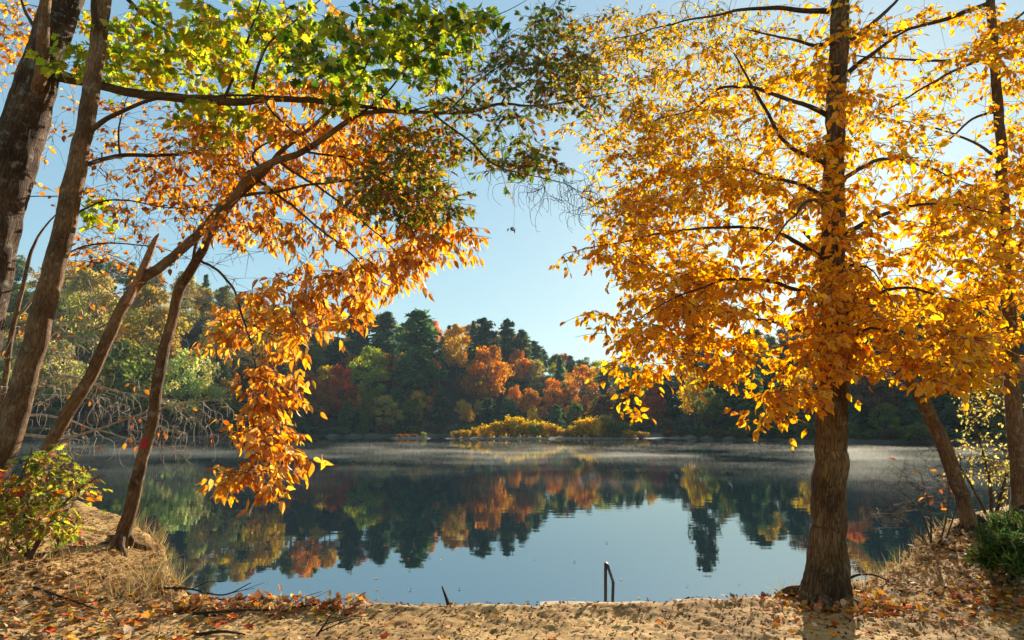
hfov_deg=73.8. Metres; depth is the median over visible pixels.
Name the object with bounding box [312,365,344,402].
autumn tree
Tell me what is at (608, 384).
pine tree
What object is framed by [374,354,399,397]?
autumn tree
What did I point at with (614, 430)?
shrub
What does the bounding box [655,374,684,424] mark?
pine tree
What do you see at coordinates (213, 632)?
fallen stick
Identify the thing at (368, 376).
autumn tree
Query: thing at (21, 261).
autumn tree
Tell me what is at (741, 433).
shrub
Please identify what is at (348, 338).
autumn tree
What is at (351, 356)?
autumn tree
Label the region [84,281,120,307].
autumn tree
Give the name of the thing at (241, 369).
autumn tree
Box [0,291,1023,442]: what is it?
hill
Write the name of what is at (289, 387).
pine tree
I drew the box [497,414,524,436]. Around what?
shrub
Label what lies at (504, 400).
pine tree
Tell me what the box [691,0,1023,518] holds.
slender tree
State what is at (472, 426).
shrub
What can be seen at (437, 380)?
autumn tree
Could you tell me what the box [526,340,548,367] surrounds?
pine tree
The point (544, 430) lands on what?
shrub
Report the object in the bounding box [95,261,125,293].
autumn tree
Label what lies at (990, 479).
yellow shrub
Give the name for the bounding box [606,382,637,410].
autumn tree
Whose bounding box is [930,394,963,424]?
pine tree
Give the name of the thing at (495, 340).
pine tree
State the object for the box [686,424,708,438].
shrub
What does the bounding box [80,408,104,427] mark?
autumn tree
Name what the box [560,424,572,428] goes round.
shrub
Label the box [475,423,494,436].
shrub
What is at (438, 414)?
pine tree
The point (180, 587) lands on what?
fallen stick
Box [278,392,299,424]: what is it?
autumn tree
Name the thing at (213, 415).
spruce tree
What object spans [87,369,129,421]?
autumn tree
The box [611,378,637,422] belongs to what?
pine tree
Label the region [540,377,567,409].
autumn tree
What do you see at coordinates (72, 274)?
autumn tree
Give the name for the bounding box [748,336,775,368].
autumn tree
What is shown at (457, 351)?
autumn tree
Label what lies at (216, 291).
autumn tree
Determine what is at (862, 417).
spruce tree
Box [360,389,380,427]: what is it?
autumn tree
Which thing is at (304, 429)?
shrub
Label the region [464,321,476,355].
spruce tree
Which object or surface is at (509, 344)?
pine tree
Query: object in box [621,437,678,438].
mud flat
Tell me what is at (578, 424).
shrub
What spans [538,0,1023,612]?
beech tree
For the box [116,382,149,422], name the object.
autumn tree
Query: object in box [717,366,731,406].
autumn tree
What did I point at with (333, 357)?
pine tree
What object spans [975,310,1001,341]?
pine tree
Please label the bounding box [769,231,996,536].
leaning tree
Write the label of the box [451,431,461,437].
shrub
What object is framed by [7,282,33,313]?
autumn tree
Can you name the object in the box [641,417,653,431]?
autumn tree
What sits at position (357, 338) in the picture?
pine tree
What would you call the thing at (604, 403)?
autumn tree
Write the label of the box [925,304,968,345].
autumn tree
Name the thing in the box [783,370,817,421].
autumn tree
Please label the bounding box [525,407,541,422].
autumn tree
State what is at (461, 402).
autumn tree
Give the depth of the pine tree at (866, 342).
157.51 m
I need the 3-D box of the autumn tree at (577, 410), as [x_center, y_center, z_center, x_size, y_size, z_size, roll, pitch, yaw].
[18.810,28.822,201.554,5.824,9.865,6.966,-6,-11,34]
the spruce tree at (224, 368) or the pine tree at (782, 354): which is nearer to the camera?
the pine tree at (782, 354)
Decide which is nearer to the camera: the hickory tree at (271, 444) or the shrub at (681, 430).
the hickory tree at (271, 444)
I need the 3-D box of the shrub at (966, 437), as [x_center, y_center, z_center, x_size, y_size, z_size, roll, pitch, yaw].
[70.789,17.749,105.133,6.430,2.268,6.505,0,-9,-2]
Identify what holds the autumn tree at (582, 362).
on the hill
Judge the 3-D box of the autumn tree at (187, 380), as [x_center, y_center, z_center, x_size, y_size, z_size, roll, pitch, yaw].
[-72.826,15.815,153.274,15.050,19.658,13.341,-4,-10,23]
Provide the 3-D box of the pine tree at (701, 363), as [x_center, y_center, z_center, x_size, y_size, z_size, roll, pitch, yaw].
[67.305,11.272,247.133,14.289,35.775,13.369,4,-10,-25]
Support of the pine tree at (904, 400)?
on the hill
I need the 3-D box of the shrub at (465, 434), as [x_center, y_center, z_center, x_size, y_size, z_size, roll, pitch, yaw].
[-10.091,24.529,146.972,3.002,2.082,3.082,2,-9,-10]
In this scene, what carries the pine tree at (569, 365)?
on the hill
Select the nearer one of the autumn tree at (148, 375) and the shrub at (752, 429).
the shrub at (752, 429)
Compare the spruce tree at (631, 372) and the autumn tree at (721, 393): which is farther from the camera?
the spruce tree at (631, 372)
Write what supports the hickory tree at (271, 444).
on the ground at (570, 624)
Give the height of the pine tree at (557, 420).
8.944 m
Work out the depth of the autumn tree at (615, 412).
187.80 m
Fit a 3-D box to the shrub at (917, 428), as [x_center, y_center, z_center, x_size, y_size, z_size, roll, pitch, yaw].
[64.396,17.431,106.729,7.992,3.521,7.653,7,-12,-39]
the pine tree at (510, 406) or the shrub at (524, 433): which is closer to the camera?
the shrub at (524, 433)
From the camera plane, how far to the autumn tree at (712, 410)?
139.44 m
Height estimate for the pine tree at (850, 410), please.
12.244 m
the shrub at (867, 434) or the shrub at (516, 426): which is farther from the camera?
the shrub at (516, 426)
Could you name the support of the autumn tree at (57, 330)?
on the hill
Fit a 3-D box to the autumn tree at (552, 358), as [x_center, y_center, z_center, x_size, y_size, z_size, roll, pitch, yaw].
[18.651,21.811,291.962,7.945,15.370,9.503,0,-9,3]
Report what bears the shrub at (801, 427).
on the hill
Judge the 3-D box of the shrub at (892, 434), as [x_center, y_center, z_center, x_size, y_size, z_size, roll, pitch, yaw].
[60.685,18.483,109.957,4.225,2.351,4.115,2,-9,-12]
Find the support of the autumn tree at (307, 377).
on the hill
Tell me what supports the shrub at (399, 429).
on the hill
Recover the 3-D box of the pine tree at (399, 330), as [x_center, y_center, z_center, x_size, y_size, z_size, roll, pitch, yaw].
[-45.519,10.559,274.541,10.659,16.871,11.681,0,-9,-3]
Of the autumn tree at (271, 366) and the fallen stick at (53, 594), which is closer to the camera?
the fallen stick at (53, 594)
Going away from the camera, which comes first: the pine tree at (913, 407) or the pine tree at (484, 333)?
the pine tree at (913, 407)
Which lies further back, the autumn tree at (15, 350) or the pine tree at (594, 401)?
the pine tree at (594, 401)
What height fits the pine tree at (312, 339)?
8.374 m
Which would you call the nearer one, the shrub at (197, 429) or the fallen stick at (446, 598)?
the fallen stick at (446, 598)
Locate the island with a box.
[445,437,635,438]
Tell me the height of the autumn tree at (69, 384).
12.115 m
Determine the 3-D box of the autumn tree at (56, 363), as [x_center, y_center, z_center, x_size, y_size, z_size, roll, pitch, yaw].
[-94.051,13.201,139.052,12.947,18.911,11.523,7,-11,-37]
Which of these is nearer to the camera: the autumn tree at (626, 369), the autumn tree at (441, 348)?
the autumn tree at (441, 348)
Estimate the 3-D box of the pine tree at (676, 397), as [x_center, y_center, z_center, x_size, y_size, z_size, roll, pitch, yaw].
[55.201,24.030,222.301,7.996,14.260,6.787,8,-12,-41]
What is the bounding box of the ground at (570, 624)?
[0,497,1023,639]
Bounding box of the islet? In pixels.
[393,437,428,438]
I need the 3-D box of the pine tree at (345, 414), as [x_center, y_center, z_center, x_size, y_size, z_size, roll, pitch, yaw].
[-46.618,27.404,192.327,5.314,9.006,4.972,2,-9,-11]
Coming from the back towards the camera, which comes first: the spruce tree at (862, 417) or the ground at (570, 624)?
the spruce tree at (862, 417)
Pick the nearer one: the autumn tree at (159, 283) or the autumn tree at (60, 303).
the autumn tree at (60, 303)
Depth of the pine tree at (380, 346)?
250.69 m
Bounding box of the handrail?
[604,562,614,601]
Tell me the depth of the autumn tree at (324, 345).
252.42 m
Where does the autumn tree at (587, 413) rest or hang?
on the hill
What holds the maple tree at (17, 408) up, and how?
on the ground at (570, 624)
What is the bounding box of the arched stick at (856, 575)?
[851,573,886,579]
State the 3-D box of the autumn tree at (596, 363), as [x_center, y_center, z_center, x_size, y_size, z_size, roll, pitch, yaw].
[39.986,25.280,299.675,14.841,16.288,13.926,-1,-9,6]
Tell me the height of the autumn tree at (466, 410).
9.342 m
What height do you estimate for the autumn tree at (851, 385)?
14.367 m
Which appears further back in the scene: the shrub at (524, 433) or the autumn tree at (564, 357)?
the autumn tree at (564, 357)
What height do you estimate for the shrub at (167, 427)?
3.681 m
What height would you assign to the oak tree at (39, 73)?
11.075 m
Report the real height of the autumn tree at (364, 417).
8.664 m
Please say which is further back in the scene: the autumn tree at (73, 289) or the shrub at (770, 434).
the autumn tree at (73, 289)
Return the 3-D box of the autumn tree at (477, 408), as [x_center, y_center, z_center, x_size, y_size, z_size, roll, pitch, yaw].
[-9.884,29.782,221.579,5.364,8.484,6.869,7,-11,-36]
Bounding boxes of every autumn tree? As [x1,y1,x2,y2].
[0,333,22,371]
[0,356,15,386]
[1,312,28,355]
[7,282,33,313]
[15,255,33,281]
[26,266,70,293]
[26,280,76,323]
[33,339,88,428]
[39,407,60,427]
[50,310,64,344]
[54,267,136,373]
[56,368,79,402]
[62,319,98,359]
[65,261,87,280]
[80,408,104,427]
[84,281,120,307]
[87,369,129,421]
[89,339,174,431]
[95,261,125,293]
[113,323,141,364]
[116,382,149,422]
[120,283,192,382]
[122,291,150,322]
[141,371,150,385]
[143,347,227,431]
[147,265,166,290]
[169,271,197,313]
[169,277,202,310]
[176,300,202,340]
[178,367,218,421]
[180,391,205,424]
[181,351,221,392]
[190,287,217,320]
[197,319,220,361]
[202,309,221,331]
[206,331,257,379]
[207,388,247,427]
[212,289,229,313]
[215,285,237,309]
[218,377,240,416]
[229,363,252,395]
[243,300,262,323]
[244,299,270,319]
[251,314,291,368]
[264,361,279,377]
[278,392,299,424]
[285,362,298,375]
[296,370,321,415]
[300,302,331,338]
[300,342,327,376]
[304,378,338,418]
[310,410,327,429]
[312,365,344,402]
[317,336,335,354]
[324,364,358,418]
[328,405,343,418]
[330,310,347,340]
[341,353,361,385]
[344,330,363,352]
[346,345,391,395]
[347,391,363,419]
[358,404,377,424]
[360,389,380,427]
[369,395,403,426]
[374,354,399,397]
[394,351,410,386]
[402,395,421,425]
[410,390,431,422]
[426,358,442,400]
[426,389,449,410]
[431,320,442,341]
[436,336,455,369]
[443,323,470,374]
[454,399,466,420]
[458,403,475,429]
[459,345,515,398]
[463,324,477,349]
[473,399,485,423]
[480,390,499,401]
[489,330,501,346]
[501,381,516,398]
[505,385,521,409]
[508,349,534,391]
[516,387,540,413]
[524,359,544,387]
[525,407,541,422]
[529,385,538,391]
[531,358,545,389]
[533,406,550,418]
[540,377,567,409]
[544,362,570,380]
[547,354,563,374]
[553,381,572,408]
[560,353,568,370]
[560,365,599,413]
[562,406,570,419]
[564,401,584,424]
[571,369,597,397]
[575,357,590,368]
[584,401,592,415]
[589,394,614,419]
[590,367,600,388]
[591,359,614,386]
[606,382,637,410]
[607,400,630,422]
[620,363,631,378]
[638,383,664,428]
[641,385,666,430]
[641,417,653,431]
[656,418,673,430]
[673,369,698,417]
[677,372,712,427]
[688,388,724,435]
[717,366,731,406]
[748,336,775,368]
[763,334,777,356]
[771,327,801,349]
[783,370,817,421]
[811,368,861,402]
[849,365,906,429]
[867,402,902,431]
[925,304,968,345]
[965,381,1004,429]
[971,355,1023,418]
[1000,379,1023,417]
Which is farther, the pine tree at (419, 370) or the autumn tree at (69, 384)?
the pine tree at (419, 370)
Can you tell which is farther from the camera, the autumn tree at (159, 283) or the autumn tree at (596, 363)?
the autumn tree at (596, 363)
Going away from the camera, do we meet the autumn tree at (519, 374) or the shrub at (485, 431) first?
the shrub at (485, 431)
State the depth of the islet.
150.17 m
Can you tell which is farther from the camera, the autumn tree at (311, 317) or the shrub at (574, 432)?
the autumn tree at (311, 317)
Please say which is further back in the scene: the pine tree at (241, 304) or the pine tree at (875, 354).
the pine tree at (241, 304)
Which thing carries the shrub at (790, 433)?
on the hill
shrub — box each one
[23,428,39,438]
[37,430,48,434]
[63,423,80,435]
[72,430,92,437]
[95,423,117,437]
[115,428,142,438]
[142,423,173,437]
[166,423,187,435]
[186,422,213,435]
[208,421,234,436]
[295,424,321,434]
[371,423,392,434]
[389,424,410,433]
[405,426,425,434]
[430,423,446,433]
[447,423,465,432]
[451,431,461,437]
[459,430,471,437]
[464,422,483,433]
[471,427,479,436]
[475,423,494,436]
[490,421,509,436]
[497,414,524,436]
[517,416,538,436]
[526,423,541,436]
[536,421,555,436]
[548,424,563,436]
[558,428,569,436]
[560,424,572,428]
[564,426,581,436]
[574,417,590,436]
[580,415,605,436]
[598,414,618,436]
[604,419,626,437]
[622,421,636,436]
[622,430,636,437]
[629,422,656,433]
[633,431,649,438]
[660,430,675,436]
[673,424,688,436]
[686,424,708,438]
[703,429,731,438]
[726,425,748,439]
[743,423,766,437]
[754,425,777,439]
[772,424,796,438]
[789,421,815,439]
[849,428,879,439]
[854,430,983,546]
[873,428,903,439]
[884,426,915,440]
[894,420,955,441]
[927,430,973,440]
[943,385,1023,513]
[951,429,990,439]
[961,502,1023,579]
[962,427,1005,440]
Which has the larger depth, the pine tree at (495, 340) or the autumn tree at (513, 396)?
the pine tree at (495, 340)
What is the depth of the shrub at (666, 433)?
163.62 m
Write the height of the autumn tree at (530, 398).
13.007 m
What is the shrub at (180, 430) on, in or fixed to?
on the hill
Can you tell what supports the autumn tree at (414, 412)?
on the hill
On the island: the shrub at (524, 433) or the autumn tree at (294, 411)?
the shrub at (524, 433)
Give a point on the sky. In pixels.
(515, 283)
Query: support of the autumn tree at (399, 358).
on the hill
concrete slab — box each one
[540,601,656,605]
[673,598,800,606]
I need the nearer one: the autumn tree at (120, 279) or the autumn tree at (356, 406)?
the autumn tree at (356, 406)
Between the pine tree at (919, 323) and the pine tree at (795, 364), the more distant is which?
the pine tree at (919, 323)
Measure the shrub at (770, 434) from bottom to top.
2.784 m
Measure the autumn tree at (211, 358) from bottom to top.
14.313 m
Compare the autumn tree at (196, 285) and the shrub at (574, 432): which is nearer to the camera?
the shrub at (574, 432)
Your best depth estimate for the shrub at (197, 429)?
151.82 m
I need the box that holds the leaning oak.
[22,0,634,532]
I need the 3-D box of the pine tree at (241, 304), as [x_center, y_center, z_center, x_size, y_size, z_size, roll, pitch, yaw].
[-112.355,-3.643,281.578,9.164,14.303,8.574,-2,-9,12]
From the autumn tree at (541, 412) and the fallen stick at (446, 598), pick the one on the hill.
the autumn tree at (541, 412)
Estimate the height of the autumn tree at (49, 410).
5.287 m
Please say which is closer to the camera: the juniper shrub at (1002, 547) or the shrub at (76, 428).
the juniper shrub at (1002, 547)
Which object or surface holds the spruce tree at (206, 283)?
on the hill
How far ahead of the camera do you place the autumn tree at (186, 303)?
218.66 m
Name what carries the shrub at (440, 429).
on the hill
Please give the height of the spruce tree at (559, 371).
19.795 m
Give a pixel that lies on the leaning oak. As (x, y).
(426, 182)
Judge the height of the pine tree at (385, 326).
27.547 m
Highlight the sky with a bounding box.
[0,0,1023,405]
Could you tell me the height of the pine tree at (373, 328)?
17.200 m
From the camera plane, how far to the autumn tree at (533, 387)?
253.77 m
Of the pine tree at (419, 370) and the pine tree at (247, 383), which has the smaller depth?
the pine tree at (247, 383)
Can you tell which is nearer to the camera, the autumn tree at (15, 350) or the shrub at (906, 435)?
the shrub at (906, 435)
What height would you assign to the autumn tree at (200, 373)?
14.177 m
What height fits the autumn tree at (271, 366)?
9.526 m
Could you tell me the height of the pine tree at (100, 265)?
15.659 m
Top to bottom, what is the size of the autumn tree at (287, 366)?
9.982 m
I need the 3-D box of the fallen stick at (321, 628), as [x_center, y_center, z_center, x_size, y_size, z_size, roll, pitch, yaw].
[-1.181,2.275,5.221,0.605,0.303,0.278,-5,-10,30]
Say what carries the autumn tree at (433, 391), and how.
on the hill
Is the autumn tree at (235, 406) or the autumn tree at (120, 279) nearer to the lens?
the autumn tree at (235, 406)
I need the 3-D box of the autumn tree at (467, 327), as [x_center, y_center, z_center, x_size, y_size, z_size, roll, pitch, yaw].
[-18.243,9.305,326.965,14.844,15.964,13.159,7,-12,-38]
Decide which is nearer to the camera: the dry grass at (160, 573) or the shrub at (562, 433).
the dry grass at (160, 573)
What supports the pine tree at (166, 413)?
on the hill
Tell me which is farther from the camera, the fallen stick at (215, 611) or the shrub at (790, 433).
the shrub at (790, 433)
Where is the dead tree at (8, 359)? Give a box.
[0,182,233,471]
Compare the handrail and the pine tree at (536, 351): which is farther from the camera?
the pine tree at (536, 351)
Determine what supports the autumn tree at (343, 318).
on the hill
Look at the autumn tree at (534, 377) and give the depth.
262.16 m
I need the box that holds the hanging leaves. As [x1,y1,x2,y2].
[507,182,515,233]
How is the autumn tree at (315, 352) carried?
on the hill
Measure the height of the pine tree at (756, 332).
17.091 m
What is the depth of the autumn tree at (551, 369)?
268.01 m
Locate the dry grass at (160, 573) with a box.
[0,508,958,634]
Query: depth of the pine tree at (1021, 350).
123.19 m
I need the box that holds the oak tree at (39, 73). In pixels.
[0,0,510,358]
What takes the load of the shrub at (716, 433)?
on the hill
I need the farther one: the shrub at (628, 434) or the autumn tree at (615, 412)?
the autumn tree at (615, 412)
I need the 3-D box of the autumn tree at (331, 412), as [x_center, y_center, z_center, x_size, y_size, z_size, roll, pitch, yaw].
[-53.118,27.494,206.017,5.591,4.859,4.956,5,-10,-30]
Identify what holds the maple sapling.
on the ground at (570, 624)
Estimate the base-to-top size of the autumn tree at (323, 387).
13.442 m
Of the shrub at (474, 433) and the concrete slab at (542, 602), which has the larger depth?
the shrub at (474, 433)
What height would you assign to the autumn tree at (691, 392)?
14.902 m
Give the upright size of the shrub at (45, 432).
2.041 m
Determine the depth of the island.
143.76 m
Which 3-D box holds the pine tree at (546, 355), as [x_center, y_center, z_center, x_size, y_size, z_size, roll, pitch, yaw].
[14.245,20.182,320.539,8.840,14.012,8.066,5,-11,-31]
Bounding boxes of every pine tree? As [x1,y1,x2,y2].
[13,258,22,284]
[83,261,111,293]
[119,262,137,293]
[125,277,157,297]
[159,409,176,425]
[233,297,244,315]
[241,364,272,403]
[249,314,270,355]
[276,368,297,390]
[276,376,296,411]
[301,334,316,347]
[321,343,343,368]
[337,401,355,426]
[342,309,373,380]
[369,315,393,343]
[370,311,399,360]
[371,343,388,364]
[386,387,407,423]
[387,308,449,396]
[392,326,405,356]
[424,389,452,425]
[427,323,438,351]
[467,317,504,384]
[477,398,498,426]
[496,318,520,381]
[499,398,507,415]
[499,398,517,421]
[512,328,532,387]
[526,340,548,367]
[541,348,548,372]
[547,404,565,426]
[547,405,566,425]
[564,355,577,384]
[588,399,605,420]
[595,367,615,398]
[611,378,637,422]
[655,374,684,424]
[673,375,685,406]
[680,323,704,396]
[699,362,722,391]
[722,354,765,419]
[725,367,764,426]
[738,377,767,425]
[740,328,765,342]
[752,351,770,392]
[768,340,788,380]
[773,380,803,425]
[781,354,800,386]
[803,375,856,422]
[850,320,881,353]
[862,347,890,383]
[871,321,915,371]
[887,348,913,422]
[898,374,946,424]
[911,299,924,339]
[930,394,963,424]
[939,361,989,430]
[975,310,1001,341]
[981,295,1000,323]
[1018,338,1023,372]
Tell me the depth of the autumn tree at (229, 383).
174.19 m
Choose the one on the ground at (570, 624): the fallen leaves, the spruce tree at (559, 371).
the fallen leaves
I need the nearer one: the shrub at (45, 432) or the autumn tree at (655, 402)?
the shrub at (45, 432)
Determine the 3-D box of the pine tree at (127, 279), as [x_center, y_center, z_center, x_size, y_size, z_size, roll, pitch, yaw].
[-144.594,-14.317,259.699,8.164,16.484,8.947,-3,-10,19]
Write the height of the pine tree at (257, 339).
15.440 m
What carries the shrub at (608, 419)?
on the island
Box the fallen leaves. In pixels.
[0,509,1023,639]
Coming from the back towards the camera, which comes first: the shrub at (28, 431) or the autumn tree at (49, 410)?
the autumn tree at (49, 410)
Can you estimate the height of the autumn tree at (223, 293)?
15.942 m
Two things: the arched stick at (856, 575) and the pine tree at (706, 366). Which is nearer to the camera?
the arched stick at (856, 575)
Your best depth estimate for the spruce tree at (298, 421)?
180.16 m
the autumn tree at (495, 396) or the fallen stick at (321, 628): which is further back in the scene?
the autumn tree at (495, 396)
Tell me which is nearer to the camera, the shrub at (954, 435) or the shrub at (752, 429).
the shrub at (954, 435)
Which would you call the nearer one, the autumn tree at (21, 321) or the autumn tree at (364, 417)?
the autumn tree at (21, 321)
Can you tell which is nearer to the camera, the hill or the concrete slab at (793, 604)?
the concrete slab at (793, 604)
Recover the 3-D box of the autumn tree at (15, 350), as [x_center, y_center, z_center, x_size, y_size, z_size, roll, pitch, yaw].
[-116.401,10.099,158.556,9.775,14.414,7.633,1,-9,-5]
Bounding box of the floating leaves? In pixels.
[268,542,745,602]
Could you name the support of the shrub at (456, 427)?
on the hill
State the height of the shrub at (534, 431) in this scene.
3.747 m
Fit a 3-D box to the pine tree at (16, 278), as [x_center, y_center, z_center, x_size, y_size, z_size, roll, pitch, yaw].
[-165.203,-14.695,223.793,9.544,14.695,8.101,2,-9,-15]
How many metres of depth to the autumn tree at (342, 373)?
206.81 m
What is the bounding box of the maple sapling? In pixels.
[0,442,115,593]
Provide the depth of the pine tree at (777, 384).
124.73 m
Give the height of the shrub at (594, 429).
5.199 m
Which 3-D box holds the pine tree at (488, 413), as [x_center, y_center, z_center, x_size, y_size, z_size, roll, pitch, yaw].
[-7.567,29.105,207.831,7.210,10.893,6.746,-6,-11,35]
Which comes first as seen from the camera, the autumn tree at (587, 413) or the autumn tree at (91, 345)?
the autumn tree at (91, 345)
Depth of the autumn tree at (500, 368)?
228.84 m
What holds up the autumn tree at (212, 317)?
on the hill
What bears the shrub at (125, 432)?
on the hill
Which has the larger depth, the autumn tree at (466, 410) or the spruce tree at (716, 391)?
the autumn tree at (466, 410)
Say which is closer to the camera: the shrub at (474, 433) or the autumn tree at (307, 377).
the shrub at (474, 433)
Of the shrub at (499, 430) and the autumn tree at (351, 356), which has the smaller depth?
the shrub at (499, 430)
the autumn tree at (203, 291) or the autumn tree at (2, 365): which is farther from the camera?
the autumn tree at (203, 291)
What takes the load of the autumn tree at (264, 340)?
on the hill
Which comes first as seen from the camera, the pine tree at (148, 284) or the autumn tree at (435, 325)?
the pine tree at (148, 284)
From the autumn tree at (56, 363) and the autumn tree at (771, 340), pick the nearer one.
the autumn tree at (56, 363)
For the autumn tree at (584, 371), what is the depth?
240.86 m
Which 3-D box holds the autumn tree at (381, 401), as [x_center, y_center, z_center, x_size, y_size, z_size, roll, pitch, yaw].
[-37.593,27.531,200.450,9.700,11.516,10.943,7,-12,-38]
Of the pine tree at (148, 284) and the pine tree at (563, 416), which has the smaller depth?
the pine tree at (563, 416)
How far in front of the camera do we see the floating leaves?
9.12 m
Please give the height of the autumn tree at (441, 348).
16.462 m
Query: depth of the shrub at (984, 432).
102.05 m
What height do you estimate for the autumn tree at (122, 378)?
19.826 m
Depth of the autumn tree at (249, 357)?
204.71 m
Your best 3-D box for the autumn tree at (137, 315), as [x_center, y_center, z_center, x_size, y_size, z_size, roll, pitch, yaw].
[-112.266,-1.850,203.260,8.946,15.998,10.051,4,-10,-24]
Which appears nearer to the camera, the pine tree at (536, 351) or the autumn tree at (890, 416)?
the autumn tree at (890, 416)
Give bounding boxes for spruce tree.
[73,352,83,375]
[196,274,214,314]
[202,399,224,431]
[214,362,233,408]
[292,408,306,431]
[461,347,473,376]
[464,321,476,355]
[550,355,570,405]
[628,367,640,407]
[698,376,728,425]
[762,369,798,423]
[851,352,903,429]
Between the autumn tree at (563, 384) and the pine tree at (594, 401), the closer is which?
the pine tree at (594, 401)
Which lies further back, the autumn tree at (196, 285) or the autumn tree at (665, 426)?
the autumn tree at (196, 285)
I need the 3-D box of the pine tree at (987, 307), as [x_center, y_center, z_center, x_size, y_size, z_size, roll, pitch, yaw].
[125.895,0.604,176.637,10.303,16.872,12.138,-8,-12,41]
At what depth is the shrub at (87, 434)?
131.82 m
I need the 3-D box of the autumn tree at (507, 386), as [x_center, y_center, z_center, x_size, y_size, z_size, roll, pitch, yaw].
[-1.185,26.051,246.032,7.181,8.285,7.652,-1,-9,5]
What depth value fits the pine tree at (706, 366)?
200.46 m
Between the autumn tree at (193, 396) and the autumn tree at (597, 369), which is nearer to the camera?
the autumn tree at (193, 396)
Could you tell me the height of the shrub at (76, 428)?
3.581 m
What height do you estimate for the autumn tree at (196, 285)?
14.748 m
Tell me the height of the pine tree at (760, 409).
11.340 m
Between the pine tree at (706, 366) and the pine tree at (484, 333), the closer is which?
the pine tree at (706, 366)
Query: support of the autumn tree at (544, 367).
on the hill
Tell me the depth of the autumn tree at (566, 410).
231.94 m
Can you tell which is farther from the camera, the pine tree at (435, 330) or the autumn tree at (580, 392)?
the pine tree at (435, 330)
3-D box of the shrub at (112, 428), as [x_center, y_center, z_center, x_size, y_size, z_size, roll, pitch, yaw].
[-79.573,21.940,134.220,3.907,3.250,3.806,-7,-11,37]
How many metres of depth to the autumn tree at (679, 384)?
204.05 m
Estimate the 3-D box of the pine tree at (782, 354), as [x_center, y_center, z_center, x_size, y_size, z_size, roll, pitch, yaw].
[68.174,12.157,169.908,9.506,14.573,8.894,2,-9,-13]
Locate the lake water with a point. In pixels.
(513, 521)
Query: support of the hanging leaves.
hanging from the leaning oak
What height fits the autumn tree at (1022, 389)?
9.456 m
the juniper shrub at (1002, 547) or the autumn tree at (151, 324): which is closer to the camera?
the juniper shrub at (1002, 547)
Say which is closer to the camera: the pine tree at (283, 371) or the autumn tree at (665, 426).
the autumn tree at (665, 426)
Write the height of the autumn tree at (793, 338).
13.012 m
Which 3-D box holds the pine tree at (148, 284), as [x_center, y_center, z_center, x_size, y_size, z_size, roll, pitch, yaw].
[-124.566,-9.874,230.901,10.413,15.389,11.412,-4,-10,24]
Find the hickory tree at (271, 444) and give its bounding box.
[100,55,489,556]
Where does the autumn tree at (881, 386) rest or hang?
on the hill
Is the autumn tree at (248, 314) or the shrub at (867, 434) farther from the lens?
the autumn tree at (248, 314)
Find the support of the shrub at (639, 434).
on the mud flat
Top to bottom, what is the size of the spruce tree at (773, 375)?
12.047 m
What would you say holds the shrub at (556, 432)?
on the island
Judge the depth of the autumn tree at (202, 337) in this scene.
206.52 m
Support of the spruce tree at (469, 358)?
on the hill
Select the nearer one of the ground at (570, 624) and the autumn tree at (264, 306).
the ground at (570, 624)
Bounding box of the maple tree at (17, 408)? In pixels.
[0,0,289,493]
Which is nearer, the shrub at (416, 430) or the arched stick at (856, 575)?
the arched stick at (856, 575)
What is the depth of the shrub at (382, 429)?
195.21 m
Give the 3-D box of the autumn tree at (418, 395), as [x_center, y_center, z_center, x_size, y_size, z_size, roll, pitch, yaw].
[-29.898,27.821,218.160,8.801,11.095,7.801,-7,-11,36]
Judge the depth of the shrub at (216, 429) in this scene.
155.56 m
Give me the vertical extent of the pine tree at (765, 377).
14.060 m
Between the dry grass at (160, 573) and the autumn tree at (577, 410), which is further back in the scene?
the autumn tree at (577, 410)
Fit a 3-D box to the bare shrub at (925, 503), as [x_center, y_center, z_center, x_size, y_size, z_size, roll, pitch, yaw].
[4.983,2.062,8.370,1.826,1.437,1.041,0,-9,0]
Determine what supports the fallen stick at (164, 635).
on the ground at (570, 624)
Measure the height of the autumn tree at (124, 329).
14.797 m
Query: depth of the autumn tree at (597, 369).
279.70 m
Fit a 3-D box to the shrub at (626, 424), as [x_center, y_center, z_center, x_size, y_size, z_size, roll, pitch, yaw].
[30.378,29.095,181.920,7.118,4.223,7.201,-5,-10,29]
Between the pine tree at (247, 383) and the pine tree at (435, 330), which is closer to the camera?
the pine tree at (247, 383)
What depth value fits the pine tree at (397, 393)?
213.34 m
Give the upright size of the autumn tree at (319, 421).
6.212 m
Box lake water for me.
[8,436,1009,606]
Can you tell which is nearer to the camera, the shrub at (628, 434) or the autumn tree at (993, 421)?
the autumn tree at (993, 421)
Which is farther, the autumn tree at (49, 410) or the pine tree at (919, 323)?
the pine tree at (919, 323)
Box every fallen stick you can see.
[33,586,101,608]
[155,621,180,639]
[158,581,264,595]
[192,591,351,614]
[194,630,245,636]
[315,592,367,636]
[442,586,449,604]
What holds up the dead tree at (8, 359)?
on the ground at (570, 624)
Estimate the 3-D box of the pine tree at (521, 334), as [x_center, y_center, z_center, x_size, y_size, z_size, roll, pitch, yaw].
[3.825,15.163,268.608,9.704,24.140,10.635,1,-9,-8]
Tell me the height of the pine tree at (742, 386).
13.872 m
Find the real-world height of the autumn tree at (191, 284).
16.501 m
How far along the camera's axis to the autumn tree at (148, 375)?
171.28 m

